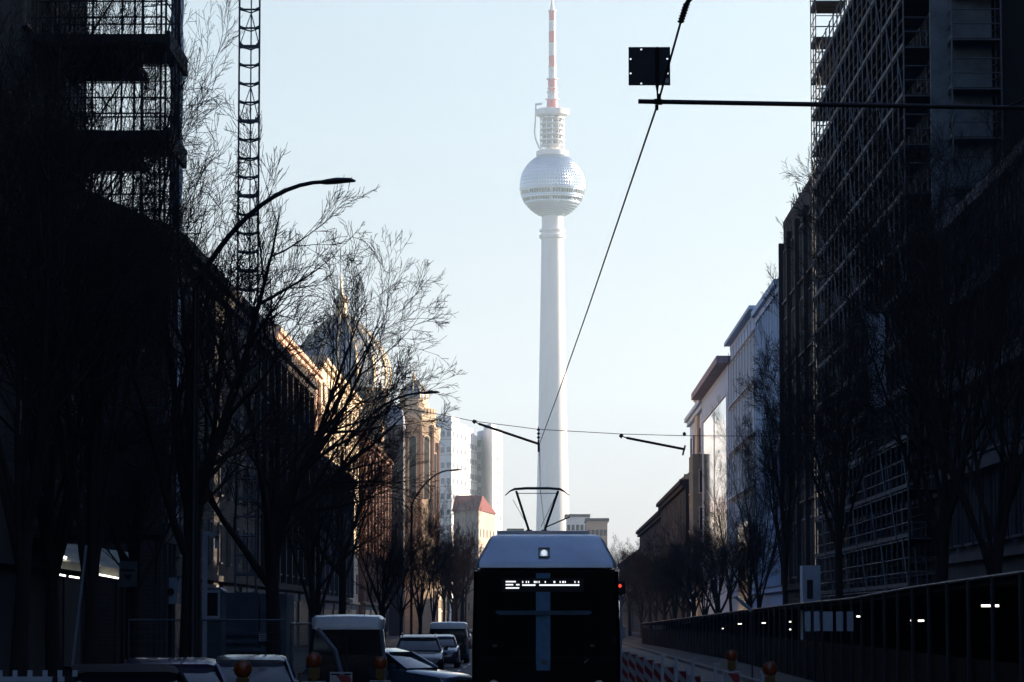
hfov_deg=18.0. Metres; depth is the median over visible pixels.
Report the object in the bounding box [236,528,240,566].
window
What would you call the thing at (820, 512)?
window
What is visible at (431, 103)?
sky
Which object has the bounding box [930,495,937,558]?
window
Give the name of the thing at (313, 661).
warning lamp
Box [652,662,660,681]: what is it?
beacon board
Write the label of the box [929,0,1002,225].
office building
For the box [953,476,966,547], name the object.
window
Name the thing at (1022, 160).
window
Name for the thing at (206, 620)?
site fence
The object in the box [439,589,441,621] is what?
terrace house
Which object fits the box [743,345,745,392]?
window
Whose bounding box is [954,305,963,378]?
window
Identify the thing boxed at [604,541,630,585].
bare tree
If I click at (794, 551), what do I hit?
window
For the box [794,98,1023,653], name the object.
bare tree
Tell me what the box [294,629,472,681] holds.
pavement
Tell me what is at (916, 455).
window
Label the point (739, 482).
window
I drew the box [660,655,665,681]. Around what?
bollard post
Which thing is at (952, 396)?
window
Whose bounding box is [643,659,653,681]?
beacon board
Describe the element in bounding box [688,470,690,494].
window
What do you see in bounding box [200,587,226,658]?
portable toilet
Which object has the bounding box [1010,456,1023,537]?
window
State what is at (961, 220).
window
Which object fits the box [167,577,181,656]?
bus stop sign
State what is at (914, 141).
window
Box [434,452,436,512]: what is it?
arched window
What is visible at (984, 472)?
window
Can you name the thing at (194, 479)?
street lamp
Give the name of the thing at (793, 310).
window
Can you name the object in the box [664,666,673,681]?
beacon board
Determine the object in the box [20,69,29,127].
window
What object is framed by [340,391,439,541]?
street lamp
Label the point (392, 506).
window
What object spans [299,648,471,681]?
parked car
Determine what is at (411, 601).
street lamp
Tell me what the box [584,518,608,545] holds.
distant block
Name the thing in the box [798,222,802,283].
window
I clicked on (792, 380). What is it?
window
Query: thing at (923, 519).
window
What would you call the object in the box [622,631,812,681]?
pavement
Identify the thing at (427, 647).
parked car
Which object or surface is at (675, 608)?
bare tree
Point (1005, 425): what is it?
window
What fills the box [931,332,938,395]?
window
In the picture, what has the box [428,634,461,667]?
parked car
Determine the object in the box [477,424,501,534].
tower block
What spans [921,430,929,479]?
window
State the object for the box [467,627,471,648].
parked car
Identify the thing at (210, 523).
window
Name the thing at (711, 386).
white gallery
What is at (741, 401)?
window
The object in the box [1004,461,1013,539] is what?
window
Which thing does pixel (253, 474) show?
window
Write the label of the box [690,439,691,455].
window
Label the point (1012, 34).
building shell
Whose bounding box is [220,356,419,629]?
bare tree
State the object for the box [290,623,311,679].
site fence
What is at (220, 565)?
gabled house
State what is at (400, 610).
bare tree
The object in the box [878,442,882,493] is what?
window
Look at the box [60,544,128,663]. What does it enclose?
awning
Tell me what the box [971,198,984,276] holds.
window
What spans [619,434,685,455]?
steady arm
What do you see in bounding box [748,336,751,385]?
window
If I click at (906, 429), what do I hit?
window
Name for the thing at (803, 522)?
window
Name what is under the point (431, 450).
synagogue
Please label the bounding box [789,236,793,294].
window
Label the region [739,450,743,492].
window
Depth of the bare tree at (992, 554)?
70.06 m
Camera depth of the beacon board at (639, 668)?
82.52 m
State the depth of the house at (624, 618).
592.50 m
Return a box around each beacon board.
[330,672,351,681]
[370,680,390,681]
[622,651,629,681]
[627,653,636,681]
[635,656,644,681]
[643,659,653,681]
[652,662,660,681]
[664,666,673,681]
[678,670,686,681]
[687,675,700,681]
[723,671,740,681]
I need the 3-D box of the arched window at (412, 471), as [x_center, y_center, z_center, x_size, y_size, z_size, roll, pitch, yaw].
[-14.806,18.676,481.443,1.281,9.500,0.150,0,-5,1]
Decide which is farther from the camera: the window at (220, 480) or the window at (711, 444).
the window at (711, 444)
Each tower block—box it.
[435,416,466,621]
[467,428,476,494]
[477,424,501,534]
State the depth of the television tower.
1594.87 m
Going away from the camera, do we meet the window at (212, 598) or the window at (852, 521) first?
the window at (212, 598)
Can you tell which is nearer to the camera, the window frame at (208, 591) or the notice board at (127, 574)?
the notice board at (127, 574)
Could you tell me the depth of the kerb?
138.48 m
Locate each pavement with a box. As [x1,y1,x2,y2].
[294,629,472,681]
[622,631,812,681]
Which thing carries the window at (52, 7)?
in the corner block at (37, 609)
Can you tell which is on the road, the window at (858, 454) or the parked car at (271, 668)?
the parked car at (271, 668)
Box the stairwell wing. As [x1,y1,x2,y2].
[477,437,480,494]
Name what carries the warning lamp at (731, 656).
on the beacon board at (731, 677)
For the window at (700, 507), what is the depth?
276.52 m
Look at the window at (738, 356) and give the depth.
226.13 m
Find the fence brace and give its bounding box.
[316,627,343,674]
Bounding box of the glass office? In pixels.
[724,305,756,610]
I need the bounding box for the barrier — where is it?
[0,670,76,681]
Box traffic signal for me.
[618,581,624,681]
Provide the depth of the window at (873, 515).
138.63 m
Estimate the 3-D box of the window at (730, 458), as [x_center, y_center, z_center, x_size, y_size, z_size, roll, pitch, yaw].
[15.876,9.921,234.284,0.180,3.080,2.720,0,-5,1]
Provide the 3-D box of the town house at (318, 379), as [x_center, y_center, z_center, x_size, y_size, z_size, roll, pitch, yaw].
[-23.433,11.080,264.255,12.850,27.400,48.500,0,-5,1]
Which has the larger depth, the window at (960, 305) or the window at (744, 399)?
the window at (744, 399)
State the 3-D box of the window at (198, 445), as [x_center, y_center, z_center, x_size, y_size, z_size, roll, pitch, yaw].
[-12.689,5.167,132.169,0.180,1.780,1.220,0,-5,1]
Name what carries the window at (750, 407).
in the glass office
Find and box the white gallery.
[691,356,730,613]
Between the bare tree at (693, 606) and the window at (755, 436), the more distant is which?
the window at (755, 436)
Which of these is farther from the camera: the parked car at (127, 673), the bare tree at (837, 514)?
the bare tree at (837, 514)
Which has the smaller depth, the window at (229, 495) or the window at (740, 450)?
the window at (229, 495)
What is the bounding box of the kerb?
[622,642,764,681]
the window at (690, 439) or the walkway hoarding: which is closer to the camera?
the walkway hoarding
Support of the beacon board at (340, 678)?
on the road
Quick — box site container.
[226,593,293,670]
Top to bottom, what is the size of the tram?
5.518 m
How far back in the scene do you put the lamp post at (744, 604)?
104.51 m
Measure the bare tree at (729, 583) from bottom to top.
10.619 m
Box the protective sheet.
[165,0,183,656]
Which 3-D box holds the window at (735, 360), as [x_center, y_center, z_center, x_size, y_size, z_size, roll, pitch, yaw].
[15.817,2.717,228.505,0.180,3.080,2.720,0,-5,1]
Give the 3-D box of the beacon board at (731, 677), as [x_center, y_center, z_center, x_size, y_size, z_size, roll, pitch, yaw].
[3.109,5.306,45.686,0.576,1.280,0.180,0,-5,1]
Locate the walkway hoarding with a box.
[641,570,1023,681]
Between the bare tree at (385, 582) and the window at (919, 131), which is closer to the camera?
the window at (919, 131)
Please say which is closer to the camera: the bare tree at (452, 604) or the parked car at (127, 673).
the parked car at (127, 673)
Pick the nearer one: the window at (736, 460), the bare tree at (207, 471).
the bare tree at (207, 471)
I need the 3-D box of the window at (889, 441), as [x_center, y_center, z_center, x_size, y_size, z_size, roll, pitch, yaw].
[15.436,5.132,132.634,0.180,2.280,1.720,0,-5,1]
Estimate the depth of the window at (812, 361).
167.76 m
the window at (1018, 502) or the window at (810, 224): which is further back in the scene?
the window at (810, 224)
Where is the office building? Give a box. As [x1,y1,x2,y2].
[935,139,1023,580]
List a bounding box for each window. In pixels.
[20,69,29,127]
[20,378,25,434]
[22,0,33,31]
[49,2,57,33]
[176,512,181,556]
[198,373,204,418]
[198,445,203,468]
[201,519,202,560]
[207,593,217,615]
[208,478,212,491]
[208,520,214,562]
[209,383,213,422]
[217,523,223,563]
[218,391,222,423]
[218,455,223,496]
[226,530,232,565]
[227,460,232,499]
[228,329,231,369]
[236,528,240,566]
[237,466,239,503]
[243,468,248,506]
[243,530,248,568]
[250,533,254,569]
[251,472,254,509]
[356,574,357,593]
[391,497,397,509]
[408,435,416,497]
[423,435,429,498]
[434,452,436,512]
[467,602,470,610]
[663,511,664,529]
[668,507,669,525]
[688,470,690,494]
[689,507,691,531]
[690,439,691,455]
[693,436,694,453]
[698,428,700,451]
[698,469,701,492]
[699,506,701,529]
[702,393,727,555]
[728,363,731,407]
[728,410,731,453]
[729,458,732,499]
[730,504,732,540]
[731,362,734,404]
[731,407,734,451]
[732,455,734,497]
[732,502,734,538]
[733,356,737,401]
[734,453,737,495]
[735,405,736,447]
[735,499,737,537]
[736,352,739,398]
[737,402,738,446]
[737,450,740,493]
[738,498,740,524]
[739,349,742,395]
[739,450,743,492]
[740,398,742,443]
[742,394,746,441]
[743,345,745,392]
[745,341,748,389]
[746,391,748,435]
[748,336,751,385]
[749,389,752,435]
[751,332,754,382]
[751,436,755,484]
[752,385,755,432]
[782,248,785,304]
[783,317,786,372]
[784,465,787,509]
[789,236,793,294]
[790,307,794,365]
[792,380,795,434]
[792,522,796,577]
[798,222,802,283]
[799,296,803,356]
[799,374,803,428]
[800,455,804,502]
[801,518,804,565]
[806,209,811,272]
[808,288,812,347]
[808,361,812,421]
[809,451,813,498]
[810,515,813,564]
[818,195,821,251]
[818,275,822,325]
[820,512,824,573]
[852,521,855,570]
[856,454,860,501]
[856,519,861,570]
[863,449,868,498]
[863,517,869,568]
[869,515,874,567]
[872,447,873,495]
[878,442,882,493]
[878,512,883,566]
[885,509,890,565]
[887,441,892,489]
[893,508,901,564]
[894,433,900,490]
[901,504,910,562]
[904,429,906,483]
[908,40,914,93]
[908,129,915,180]
[910,426,918,483]
[911,501,919,561]
[917,25,924,91]
[918,115,925,142]
[919,181,926,239]
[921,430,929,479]
[922,498,929,559]
[925,14,929,78]
[929,413,939,477]
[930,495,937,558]
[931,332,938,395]
[943,230,951,293]
[944,319,952,384]
[946,396,954,465]
[948,481,955,549]
[952,220,962,292]
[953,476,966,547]
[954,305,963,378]
[954,391,964,462]
[962,297,974,371]
[963,209,973,283]
[964,385,975,457]
[964,472,977,545]
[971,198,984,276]
[972,289,985,365]
[974,468,987,543]
[975,379,987,454]
[984,187,996,266]
[986,372,999,450]
[986,464,999,541]
[996,175,1008,258]
[997,276,1010,350]
[997,367,1011,445]
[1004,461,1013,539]
[1009,163,1021,245]
[1009,358,1023,440]
[1010,265,1023,344]
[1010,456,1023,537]
[1021,160,1023,238]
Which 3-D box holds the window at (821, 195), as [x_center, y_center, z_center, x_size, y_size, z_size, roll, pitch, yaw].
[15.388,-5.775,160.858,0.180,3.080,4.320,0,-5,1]
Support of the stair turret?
on the ground
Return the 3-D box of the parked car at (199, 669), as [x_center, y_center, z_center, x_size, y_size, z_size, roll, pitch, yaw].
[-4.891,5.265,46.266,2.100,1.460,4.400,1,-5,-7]
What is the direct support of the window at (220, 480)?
in the gabled house at (220, 565)
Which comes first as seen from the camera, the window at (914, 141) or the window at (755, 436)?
the window at (914, 141)
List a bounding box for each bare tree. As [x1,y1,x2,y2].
[0,0,225,676]
[0,0,243,663]
[0,0,254,676]
[2,353,235,657]
[4,47,379,656]
[113,199,467,654]
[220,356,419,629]
[232,406,415,613]
[331,484,437,643]
[358,533,449,637]
[372,482,470,634]
[414,526,467,621]
[416,496,473,621]
[428,521,481,621]
[430,539,476,621]
[434,531,488,621]
[438,498,480,621]
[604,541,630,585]
[610,533,641,606]
[615,547,651,635]
[617,543,668,628]
[618,530,687,628]
[625,576,661,637]
[627,520,699,629]
[629,546,678,628]
[630,547,710,617]
[646,529,737,630]
[664,515,737,614]
[670,501,759,613]
[684,500,781,607]
[698,444,784,633]
[711,395,816,635]
[732,258,911,643]
[739,314,821,638]
[776,67,1023,574]
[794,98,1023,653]
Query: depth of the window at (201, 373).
132.25 m
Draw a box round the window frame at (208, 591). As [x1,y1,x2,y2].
[202,590,219,618]
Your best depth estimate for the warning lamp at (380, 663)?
43.75 m
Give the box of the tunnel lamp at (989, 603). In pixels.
[979,602,1000,606]
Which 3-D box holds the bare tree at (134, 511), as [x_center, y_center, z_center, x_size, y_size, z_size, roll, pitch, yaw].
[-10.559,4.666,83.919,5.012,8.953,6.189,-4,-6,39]
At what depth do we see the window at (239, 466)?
148.55 m
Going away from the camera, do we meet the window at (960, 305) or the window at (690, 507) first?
the window at (960, 305)
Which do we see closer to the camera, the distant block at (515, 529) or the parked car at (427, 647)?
the parked car at (427, 647)
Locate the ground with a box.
[386,629,637,640]
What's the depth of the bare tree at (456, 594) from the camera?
298.85 m
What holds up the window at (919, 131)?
in the building shell
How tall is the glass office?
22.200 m
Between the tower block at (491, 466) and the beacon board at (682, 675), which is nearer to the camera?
the beacon board at (682, 675)
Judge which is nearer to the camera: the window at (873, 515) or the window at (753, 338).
the window at (873, 515)
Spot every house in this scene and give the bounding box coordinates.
[80,199,267,663]
[257,331,317,652]
[268,324,323,430]
[297,344,362,613]
[309,458,353,635]
[358,433,393,635]
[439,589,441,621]
[441,591,450,621]
[452,495,495,628]
[618,557,632,631]
[631,551,639,632]
[636,474,685,628]
[656,473,690,620]
[684,400,702,616]
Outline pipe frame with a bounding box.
[202,531,218,656]
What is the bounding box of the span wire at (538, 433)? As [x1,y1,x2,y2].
[341,397,955,439]
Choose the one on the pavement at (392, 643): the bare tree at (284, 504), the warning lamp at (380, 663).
the bare tree at (284, 504)
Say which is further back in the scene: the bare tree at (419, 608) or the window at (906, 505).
the bare tree at (419, 608)
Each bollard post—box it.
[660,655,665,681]
[674,656,679,681]
[691,659,696,681]
[713,663,718,681]
[760,672,763,681]
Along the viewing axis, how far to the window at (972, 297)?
105.29 m
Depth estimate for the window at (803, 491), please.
172.53 m
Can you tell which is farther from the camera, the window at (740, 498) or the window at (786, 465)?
the window at (740, 498)
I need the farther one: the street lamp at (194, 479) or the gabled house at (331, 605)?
the gabled house at (331, 605)
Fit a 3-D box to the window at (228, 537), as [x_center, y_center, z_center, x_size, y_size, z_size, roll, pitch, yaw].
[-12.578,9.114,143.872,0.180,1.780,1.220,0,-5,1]
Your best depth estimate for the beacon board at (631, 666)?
87.00 m
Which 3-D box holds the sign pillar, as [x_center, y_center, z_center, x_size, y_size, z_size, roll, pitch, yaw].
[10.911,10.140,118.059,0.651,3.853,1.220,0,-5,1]
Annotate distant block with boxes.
[507,529,523,530]
[564,514,589,530]
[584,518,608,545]
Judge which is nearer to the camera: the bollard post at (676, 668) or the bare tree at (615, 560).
the bollard post at (676, 668)
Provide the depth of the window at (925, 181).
120.15 m
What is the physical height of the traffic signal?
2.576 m
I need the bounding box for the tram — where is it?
[472,487,619,681]
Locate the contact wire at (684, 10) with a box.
[539,0,691,526]
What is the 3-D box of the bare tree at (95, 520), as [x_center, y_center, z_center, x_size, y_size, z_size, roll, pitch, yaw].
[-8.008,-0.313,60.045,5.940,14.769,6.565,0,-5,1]
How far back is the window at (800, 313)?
173.76 m
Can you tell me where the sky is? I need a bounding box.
[87,0,847,619]
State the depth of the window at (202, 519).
132.35 m
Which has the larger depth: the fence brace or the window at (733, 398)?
the window at (733, 398)
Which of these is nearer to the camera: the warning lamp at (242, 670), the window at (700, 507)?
the warning lamp at (242, 670)
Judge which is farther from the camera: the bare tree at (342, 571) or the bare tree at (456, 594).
the bare tree at (456, 594)
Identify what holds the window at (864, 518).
in the building shell
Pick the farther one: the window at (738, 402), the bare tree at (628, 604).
the bare tree at (628, 604)
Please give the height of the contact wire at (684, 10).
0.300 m
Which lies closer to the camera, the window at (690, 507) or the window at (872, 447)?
the window at (872, 447)
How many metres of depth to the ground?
371.46 m
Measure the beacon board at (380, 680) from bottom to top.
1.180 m
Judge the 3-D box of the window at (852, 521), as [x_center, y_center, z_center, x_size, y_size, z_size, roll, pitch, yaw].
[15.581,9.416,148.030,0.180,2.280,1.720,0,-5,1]
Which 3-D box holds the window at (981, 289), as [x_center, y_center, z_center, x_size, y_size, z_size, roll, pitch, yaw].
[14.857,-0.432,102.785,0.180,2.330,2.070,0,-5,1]
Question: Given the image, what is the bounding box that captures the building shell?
[850,0,1023,605]
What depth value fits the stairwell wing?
1065.38 m
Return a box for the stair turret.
[385,406,405,635]
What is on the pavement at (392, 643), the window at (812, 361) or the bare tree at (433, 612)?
the bare tree at (433, 612)
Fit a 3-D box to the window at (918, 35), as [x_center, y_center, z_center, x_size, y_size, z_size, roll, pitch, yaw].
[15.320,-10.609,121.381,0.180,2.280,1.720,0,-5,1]
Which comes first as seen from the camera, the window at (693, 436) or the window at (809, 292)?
the window at (809, 292)
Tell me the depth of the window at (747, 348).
215.77 m
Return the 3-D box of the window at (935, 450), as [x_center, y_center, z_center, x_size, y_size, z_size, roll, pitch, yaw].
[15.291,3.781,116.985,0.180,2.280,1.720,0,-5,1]
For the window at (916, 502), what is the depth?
122.29 m
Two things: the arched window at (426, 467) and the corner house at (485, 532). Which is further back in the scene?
the corner house at (485, 532)
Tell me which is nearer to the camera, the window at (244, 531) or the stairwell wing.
the window at (244, 531)
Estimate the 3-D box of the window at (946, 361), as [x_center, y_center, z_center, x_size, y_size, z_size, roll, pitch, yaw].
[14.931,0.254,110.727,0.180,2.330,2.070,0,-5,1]
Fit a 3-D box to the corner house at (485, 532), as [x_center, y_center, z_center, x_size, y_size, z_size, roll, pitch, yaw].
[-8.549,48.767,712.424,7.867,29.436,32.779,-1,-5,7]
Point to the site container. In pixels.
(247, 637)
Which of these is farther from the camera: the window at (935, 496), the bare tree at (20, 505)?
the window at (935, 496)
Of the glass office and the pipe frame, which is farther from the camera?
the glass office
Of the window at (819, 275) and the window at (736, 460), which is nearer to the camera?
the window at (819, 275)
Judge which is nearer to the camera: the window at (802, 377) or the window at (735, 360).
the window at (802, 377)
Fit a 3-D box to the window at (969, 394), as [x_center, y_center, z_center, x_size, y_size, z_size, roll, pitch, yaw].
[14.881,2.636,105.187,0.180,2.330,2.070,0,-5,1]
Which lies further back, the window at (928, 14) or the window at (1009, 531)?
the window at (928, 14)
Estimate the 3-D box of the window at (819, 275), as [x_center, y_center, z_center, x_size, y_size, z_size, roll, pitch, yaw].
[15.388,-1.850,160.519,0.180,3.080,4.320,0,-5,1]
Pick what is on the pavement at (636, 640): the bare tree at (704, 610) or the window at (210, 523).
the bare tree at (704, 610)
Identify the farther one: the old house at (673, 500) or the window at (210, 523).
the old house at (673, 500)
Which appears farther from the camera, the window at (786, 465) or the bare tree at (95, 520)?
the window at (786, 465)
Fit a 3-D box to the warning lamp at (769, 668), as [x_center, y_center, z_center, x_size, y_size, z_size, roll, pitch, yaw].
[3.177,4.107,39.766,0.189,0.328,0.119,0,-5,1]
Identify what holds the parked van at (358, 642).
on the road
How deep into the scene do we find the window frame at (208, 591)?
79.79 m
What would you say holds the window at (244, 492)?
in the gabled house at (220, 565)
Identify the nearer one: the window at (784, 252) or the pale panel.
the pale panel
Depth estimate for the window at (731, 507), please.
234.05 m
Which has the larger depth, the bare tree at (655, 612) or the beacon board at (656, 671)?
the bare tree at (655, 612)
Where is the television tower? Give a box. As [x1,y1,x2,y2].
[519,0,584,530]
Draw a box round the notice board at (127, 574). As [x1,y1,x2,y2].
[119,560,136,658]
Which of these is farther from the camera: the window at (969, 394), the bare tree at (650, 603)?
the bare tree at (650, 603)
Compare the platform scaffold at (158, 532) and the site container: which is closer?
the site container
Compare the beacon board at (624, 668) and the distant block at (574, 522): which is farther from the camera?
the distant block at (574, 522)
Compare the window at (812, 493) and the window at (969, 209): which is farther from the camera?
the window at (812, 493)
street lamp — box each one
[188,177,355,656]
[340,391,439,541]
[410,469,460,634]
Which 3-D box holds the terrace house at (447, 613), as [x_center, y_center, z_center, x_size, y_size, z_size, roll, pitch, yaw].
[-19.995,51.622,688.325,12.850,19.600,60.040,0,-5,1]
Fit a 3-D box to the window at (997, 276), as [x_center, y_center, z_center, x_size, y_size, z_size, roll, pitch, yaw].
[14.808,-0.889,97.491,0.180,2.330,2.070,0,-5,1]
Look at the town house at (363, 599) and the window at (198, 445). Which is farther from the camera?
the town house at (363, 599)
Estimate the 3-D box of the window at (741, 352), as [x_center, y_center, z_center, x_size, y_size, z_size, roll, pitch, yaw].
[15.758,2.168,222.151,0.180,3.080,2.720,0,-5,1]
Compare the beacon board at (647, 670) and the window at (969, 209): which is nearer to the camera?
the beacon board at (647, 670)
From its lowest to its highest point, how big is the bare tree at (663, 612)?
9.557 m
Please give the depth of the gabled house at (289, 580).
178.73 m
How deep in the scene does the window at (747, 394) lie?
216.30 m
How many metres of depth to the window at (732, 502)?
232.06 m
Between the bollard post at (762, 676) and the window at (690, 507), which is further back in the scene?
the window at (690, 507)
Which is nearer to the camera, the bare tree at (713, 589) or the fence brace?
the fence brace
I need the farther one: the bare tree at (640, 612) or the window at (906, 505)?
the bare tree at (640, 612)
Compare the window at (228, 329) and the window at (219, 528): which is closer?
the window at (219, 528)
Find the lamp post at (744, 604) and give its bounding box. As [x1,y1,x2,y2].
[734,596,752,677]
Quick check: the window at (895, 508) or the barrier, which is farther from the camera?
the window at (895, 508)
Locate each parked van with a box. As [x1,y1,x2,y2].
[308,609,387,681]
[429,619,469,662]
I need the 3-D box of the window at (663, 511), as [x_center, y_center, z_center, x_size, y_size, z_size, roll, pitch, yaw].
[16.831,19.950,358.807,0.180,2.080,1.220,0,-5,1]
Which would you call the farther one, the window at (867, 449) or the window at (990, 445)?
the window at (867, 449)
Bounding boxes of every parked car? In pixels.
[54,664,187,681]
[124,657,225,681]
[215,655,307,681]
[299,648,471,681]
[389,633,447,669]
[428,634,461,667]
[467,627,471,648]
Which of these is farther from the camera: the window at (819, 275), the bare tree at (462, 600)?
the bare tree at (462, 600)
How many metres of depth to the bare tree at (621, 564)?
449.01 m
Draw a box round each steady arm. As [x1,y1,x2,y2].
[472,419,538,451]
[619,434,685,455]
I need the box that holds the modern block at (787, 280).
[778,158,848,603]
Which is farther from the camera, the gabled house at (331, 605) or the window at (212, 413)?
the gabled house at (331, 605)
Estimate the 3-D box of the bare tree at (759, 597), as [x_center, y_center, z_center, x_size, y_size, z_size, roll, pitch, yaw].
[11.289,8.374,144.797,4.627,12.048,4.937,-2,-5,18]
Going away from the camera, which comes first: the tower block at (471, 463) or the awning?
the awning
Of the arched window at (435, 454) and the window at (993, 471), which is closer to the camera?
the window at (993, 471)
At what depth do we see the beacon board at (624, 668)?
91.48 m
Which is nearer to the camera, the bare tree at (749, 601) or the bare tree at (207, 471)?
the bare tree at (207, 471)
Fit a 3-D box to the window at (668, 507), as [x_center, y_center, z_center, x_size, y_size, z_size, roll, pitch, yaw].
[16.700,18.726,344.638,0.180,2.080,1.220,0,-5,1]
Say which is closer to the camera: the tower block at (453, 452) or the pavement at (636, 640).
the pavement at (636, 640)
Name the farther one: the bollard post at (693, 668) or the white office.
the white office
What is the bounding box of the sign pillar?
[800,565,820,641]
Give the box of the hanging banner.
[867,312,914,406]
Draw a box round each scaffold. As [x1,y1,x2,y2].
[27,0,187,675]
[810,0,852,587]
[815,0,943,610]
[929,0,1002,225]
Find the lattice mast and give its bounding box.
[234,0,260,592]
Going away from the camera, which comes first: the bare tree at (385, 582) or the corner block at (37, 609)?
the corner block at (37, 609)
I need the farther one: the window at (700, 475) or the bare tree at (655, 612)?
the bare tree at (655, 612)
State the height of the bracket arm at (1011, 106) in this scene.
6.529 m
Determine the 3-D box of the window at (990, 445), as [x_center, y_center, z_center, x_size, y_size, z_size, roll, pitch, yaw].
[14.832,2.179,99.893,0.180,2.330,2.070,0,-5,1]
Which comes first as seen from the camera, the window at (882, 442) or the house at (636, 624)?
the window at (882, 442)
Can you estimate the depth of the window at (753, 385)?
210.16 m
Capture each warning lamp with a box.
[234,660,251,681]
[306,652,321,680]
[374,656,386,679]
[726,650,736,670]
[762,661,777,681]
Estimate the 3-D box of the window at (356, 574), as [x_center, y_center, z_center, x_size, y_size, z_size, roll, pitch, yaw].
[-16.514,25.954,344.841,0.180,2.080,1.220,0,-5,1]
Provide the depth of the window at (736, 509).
228.63 m
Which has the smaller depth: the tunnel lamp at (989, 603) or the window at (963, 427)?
the tunnel lamp at (989, 603)
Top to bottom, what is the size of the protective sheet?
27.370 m
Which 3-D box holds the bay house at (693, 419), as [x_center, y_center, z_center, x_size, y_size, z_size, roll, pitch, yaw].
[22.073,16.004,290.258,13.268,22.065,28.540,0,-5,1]
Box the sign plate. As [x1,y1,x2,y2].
[628,47,669,97]
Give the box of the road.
[444,644,744,681]
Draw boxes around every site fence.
[127,619,285,658]
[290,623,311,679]
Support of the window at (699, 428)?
in the bay house at (693, 419)
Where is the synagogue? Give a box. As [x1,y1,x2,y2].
[303,276,440,633]
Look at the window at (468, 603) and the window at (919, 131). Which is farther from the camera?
the window at (468, 603)
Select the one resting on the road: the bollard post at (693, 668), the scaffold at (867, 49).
the bollard post at (693, 668)
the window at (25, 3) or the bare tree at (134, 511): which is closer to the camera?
the bare tree at (134, 511)
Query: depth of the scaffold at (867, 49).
126.83 m
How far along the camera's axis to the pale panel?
83.61 m
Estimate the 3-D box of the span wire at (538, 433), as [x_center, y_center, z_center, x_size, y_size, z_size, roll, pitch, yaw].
[2.700,1.577,64.080,12.183,0.942,0.080,0,-5,1]
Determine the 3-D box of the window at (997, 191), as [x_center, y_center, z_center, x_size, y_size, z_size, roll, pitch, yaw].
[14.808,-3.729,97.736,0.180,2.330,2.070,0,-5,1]
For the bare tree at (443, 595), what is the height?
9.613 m
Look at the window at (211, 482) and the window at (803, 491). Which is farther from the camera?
the window at (803, 491)
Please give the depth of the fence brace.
68.69 m
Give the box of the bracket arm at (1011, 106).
[638,94,1023,109]
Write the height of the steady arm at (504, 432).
0.649 m
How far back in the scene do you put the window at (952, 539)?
109.27 m
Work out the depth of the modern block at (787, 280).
173.77 m
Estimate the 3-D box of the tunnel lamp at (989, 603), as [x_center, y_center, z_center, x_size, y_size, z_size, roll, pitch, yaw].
[7.663,4.223,51.780,0.340,0.078,0.100,0,-5,1]
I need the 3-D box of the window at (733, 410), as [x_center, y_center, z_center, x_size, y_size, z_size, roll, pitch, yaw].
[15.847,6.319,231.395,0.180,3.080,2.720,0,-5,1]
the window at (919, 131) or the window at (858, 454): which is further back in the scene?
the window at (858, 454)
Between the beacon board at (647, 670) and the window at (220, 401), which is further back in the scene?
the window at (220, 401)
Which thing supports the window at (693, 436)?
in the bay house at (693, 419)
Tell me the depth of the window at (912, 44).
123.67 m
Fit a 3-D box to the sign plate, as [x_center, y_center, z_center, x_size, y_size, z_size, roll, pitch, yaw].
[0.939,-1.827,22.062,0.285,0.369,0.031,0,-5,1]
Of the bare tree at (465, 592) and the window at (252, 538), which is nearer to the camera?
the window at (252, 538)
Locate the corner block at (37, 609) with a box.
[0,0,87,676]
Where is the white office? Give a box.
[751,277,782,606]
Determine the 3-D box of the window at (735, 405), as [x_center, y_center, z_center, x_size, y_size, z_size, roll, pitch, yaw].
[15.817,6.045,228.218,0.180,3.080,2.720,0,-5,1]
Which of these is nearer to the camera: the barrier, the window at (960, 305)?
the barrier
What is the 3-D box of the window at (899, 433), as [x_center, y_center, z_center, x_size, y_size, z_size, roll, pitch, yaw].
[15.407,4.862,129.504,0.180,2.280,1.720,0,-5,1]
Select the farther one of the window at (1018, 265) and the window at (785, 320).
the window at (785, 320)
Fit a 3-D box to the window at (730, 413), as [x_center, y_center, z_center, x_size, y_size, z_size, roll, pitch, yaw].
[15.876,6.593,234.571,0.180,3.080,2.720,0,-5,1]
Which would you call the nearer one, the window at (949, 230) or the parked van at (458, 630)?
the window at (949, 230)
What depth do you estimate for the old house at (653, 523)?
406.32 m
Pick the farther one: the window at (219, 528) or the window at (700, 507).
the window at (700, 507)
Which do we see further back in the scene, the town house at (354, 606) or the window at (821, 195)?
the town house at (354, 606)
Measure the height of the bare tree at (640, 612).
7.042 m
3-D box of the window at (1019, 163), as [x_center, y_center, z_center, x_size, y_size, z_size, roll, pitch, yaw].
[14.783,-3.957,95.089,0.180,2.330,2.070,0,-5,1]
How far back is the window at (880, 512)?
134.80 m
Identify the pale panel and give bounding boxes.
[805,611,852,630]
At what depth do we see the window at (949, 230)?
111.10 m
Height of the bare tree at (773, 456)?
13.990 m
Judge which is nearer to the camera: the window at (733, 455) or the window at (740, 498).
the window at (740, 498)
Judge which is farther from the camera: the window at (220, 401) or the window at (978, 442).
the window at (220, 401)
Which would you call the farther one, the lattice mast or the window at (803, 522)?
the window at (803, 522)
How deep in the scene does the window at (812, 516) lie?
166.82 m
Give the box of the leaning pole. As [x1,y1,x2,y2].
[71,545,87,664]
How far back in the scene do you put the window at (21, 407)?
98.64 m
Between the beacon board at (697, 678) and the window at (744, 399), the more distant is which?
the window at (744, 399)

